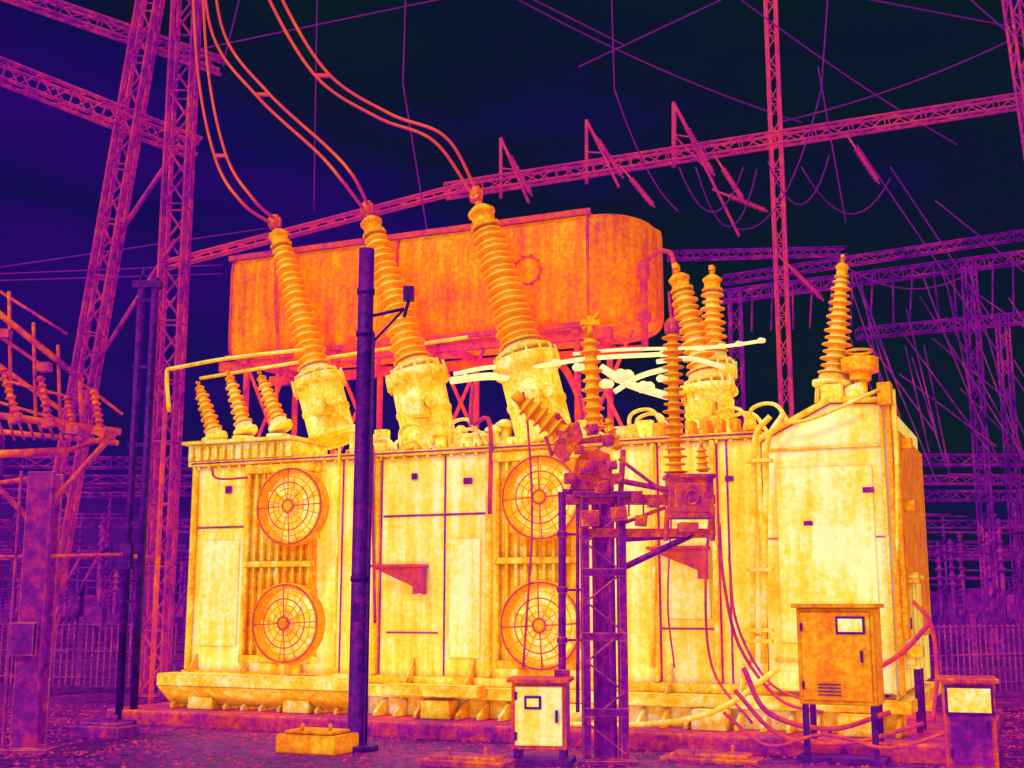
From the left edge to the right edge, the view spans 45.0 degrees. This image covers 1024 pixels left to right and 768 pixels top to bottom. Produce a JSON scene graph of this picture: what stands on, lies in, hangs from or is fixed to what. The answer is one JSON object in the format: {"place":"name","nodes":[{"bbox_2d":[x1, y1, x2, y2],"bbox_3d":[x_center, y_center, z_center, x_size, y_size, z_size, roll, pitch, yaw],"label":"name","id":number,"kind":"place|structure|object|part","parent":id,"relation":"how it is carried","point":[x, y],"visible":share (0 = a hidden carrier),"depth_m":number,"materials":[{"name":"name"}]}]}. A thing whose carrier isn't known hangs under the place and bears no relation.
{"place":"outdoors","nodes":[
{"label":"outdoors","id":0,"kind":"place"},
{"bbox_2d":[0,0,225,696],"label":"lattice tower","id":1,"kind":"structure","parent":0,"point":[171,131],"depth_m":22.71,"materials":[{"name":"metal"}]},
{"bbox_2d":[268,0,482,203],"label":"overhead conductor","id":2,"kind":"object","parent":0,"point":[474,190],"visible":1,"depth_m":17.34,"materials":[{"name":"metal"}]},
{"bbox_2d":[0,630,1023,767],"bbox_3d":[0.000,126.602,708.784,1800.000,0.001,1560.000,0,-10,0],"label":"ground","id":3,"kind":"structure","parent":0,"point":[99,695],"depth_m":14.37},
{"bbox_2d":[0,290,122,753],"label":"disconnector platform","id":4,"kind":"structure","parent":3,"relation":"on","point":[30,640],"depth_m":13.82,"materials":[{"name":"metal"}]},
{"bbox_2d":[0,617,176,686],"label":"picket fence","id":5,"kind":"object","parent":3,"relation":"on","point":[79,651],"visible":0.51,"depth_m":24.03,"materials":[{"name":"metal"}]},
{"bbox_2d":[72,715,139,739],"bbox_3d":[-4.890,4.119,14.893,0.700,0.260,0.400,-4,-11,23],"label":"cable pit cover","id":6,"kind":"object","parent":3,"relation":"on","point":[116,729],"visible":1,"depth_m":14.74,"materials":[{"name":"concrete"}]},
{"bbox_2d":[106,267,162,723],"bbox_3d":[-5.190,1.438,17.020,0.518,6.279,0.462,-4,-11,22],"label":"steel post","id":7,"kind":"object","parent":3,"relation":"on","point":[125,561],"visible":0.84,"depth_m":16.93,"materials":[{"name":"purple metal"}]},
{"bbox_2d":[134,373,169,703],"bbox_3d":[-5.349,2.268,17.878,0.552,4.941,0.080,0,-10,0],"label":"bus support frame","id":8,"kind":"object","parent":3,"relation":"on","point":[157,556],"visible":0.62,"depth_m":17.82,"materials":[{"name":"metal"}]},
{"bbox_2d":[275,723,358,755],"bbox_3d":[-2.102,3.818,13.359,0.750,0.320,0.500,-4,-11,23],"label":"cable pit cover","id":9,"kind":"object","parent":3,"relation":"on","point":[318,741],"visible":1,"depth_m":13.16,"materials":[{"name":"concrete"}]},
{"bbox_2d":[348,247,413,752],"bbox_3d":[-1.543,1.213,14.002,0.800,5.673,0.480,0,-10,0],"label":"steel pole","id":10,"kind":"object","parent":3,"relation":"on","point":[360,592],"visible":0.94,"depth_m":13.91,"materials":[{"name":"metal"}]},
{"bbox_2d":[419,747,515,767],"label":"cable pit cover","id":11,"kind":"object","parent":3,"relation":"on","point":[449,758],"visible":1,"depth_m":12.12,"materials":[{"name":"concrete"}]},
{"bbox_2d":[0,434,1023,661],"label":"distant switchyard","id":12,"kind":"object","parent":3,"relation":"on","point":[962,604],"visible":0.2,"depth_m":45.71,"materials":[{"name":"metal"}]},
{"bbox_2d":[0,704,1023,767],"bbox_3d":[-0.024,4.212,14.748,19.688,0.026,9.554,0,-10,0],"label":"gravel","id":13,"kind":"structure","parent":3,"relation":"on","point":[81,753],"depth_m":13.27,"materials":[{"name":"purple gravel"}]},
{"bbox_2d":[506,675,575,766],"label":"junction box","id":14,"kind":"object","parent":3,"relation":"on","point":[540,712],"visible":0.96,"depth_m":12.32,"materials":[{"name":"metal"}]},
{"bbox_2d":[527,698,538,706],"bbox_3d":[0.205,3.181,12.329,0.120,0.080,0.012,-2,-10,8],"label":"window","id":15,"kind":"structure","parent":14,"relation":"in","point":[530,702],"depth_m":12.32,"materials":[{"name":"yellow glass"}]},
{"bbox_2d":[515,686,562,745],"bbox_3d":[0.265,3.313,12.327,0.478,0.576,0.020,-2,-10,8],"label":"door","id":16,"kind":"structure","parent":14,"relation":"in","point":[533,727],"depth_m":12.31,"materials":[{"name":"metal"}]},
{"bbox_2d":[106,193,1003,764],"bbox_3d":[0.454,0.926,17.029,11.118,7.290,5.120,-4,-11,23],"label":"power transformer","id":17,"kind":"object","parent":3,"relation":"on","point":[820,501],"visible":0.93,"depth_m":15.86,"materials":[{"name":"metal"}]},
{"bbox_2d":[192,0,281,229],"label":"overhead conductor","id":18,"kind":"object","parent":17,"relation":"attached to","point":[273,221],"visible":1,"depth_m":19.09,"materials":[{"name":"metal"}]},
{"bbox_2d":[204,0,373,216],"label":"overhead conductor","id":19,"kind":"object","parent":17,"relation":"attached to","point":[366,206],"visible":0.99,"depth_m":18.17,"materials":[{"name":"metal"}]},
{"bbox_2d":[169,0,1022,420],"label":"lattice gantry","id":20,"kind":"object","parent":3,"relation":"on","point":[771,134],"visible":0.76,"depth_m":34.66,"materials":[{"name":"metal"}]},
{"bbox_2d":[0,0,1023,489],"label":"power line wires","id":21,"kind":"object","parent":20,"relation":"attached to","point":[680,170],"visible":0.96,"depth_m":33.53,"materials":[{"name":"metal"}]},
{"bbox_2d":[500,109,879,300],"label":"suspension insulators","id":22,"kind":"object","parent":20,"relation":"attached to","point":[644,194],"visible":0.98,"depth_m":33.66,"materials":[{"name":"porcelain"}]},
{"bbox_2d":[510,312,715,764],"bbox_3d":[1.056,1.526,12.921,2.145,4.682,0.520,0,-10,0],"label":"disconnect switch","id":23,"kind":"object","parent":3,"relation":"on","point":[592,480],"visible":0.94,"depth_m":12.80,"materials":[{"name":"metal"}]},
{"bbox_2d":[626,292,716,568],"bbox_3d":[1.619,0.469,13.005,0.990,2.972,0.362,0,-10,0],"label":"surge arrester","id":24,"kind":"object","parent":23,"relation":"attached to","point":[690,496],"visible":1,"depth_m":12.86,"materials":[{"name":"ceramic"}]},
{"bbox_2d":[660,745,764,765],"bbox_3d":[2.041,3.760,12.601,1.000,0.170,0.400,-4,-11,23],"label":"cable pit cover","id":25,"kind":"object","parent":3,"relation":"on","point":[731,757],"visible":1,"depth_m":12.48,"materials":[{"name":"concrete"}]},
{"bbox_2d":[791,604,890,766],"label":"control cabinet","id":26,"kind":"object","parent":3,"relation":"on","point":[840,661],"visible":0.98,"depth_m":12.55,"materials":[{"name":"metal"}]},
{"bbox_3d":[3.298,2.770,12.570,0.699,0.890,0.020,-4,-11,23],"label":"door","id":27,"kind":"part","parent":26,"relation":"part of","materials":[{"name":"metal"}]},
{"bbox_2d":[837,619,861,631],"bbox_3d":[3.428,2.449,12.535,0.240,0.130,0.012,-4,-11,23],"label":"window","id":28,"kind":"structure","parent":26,"relation":"in","point":[844,625],"depth_m":12.53,"materials":[{"name":"yellow glass"}]},
{"bbox_2d":[667,229,1023,653],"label":"lattice gantry","id":29,"kind":"object","parent":3,"relation":"on","point":[739,300],"visible":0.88,"depth_m":39.11,"materials":[{"name":"purple metal"}]},
{"bbox_2d":[884,574,926,732],"bbox_3d":[4.378,3.103,13.858,0.535,1.900,0.630,-4,-11,23],"label":"marshalling box","id":30,"kind":"object","parent":3,"relation":"on","point":[917,665],"visible":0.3,"depth_m":13.65,"materials":[{"name":"metal"}]},
{"bbox_2d":[904,584,916,665],"bbox_3d":[4.278,2.656,13.707,0.355,0.907,0.020,-4,-11,23],"label":"door","id":31,"kind":"structure","parent":30,"relation":"in","point":[908,660],"depth_m":13.63,"materials":[{"name":"metal"}]},
{"bbox_2d":[936,675,999,767],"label":"electrical cabinet","id":32,"kind":"object","parent":3,"relation":"on","point":[969,722],"visible":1,"depth_m":11.58,"materials":[{"name":"metal"}]},
{"bbox_2d":[947,688,991,712],"bbox_3d":[4.295,2.973,11.605,0.380,0.220,0.012,-3,-10,17],"label":"window","id":33,"kind":"structure","parent":32,"relation":"in","point":[968,700],"depth_m":11.60,"materials":[{"name":"yellow glass"}]},
{"bbox_3d":[4.304,3.215,11.591,0.382,0.724,0.020,-3,-10,17],"label":"door","id":34,"kind":"part","parent":32,"relation":"part of","materials":[{"name":"metal"}]},
{"bbox_2d":[928,619,1023,693],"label":"picket fence","id":35,"kind":"object","parent":3,"relation":"on","point":[975,654],"visible":0.47,"depth_m":22.41,"materials":[{"name":"metal"}]},
{"bbox_2d":[1001,0,1023,156],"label":"lattice tower","id":36,"kind":"structure","parent":3,"relation":"on","point":[1020,23],"depth_m":27.69,"materials":[{"name":"metal"}]},
{"bbox_2d":[0,0,1023,601],"label":"sky","id":37,"kind":"structure","parent":0,"point":[478,73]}
]}

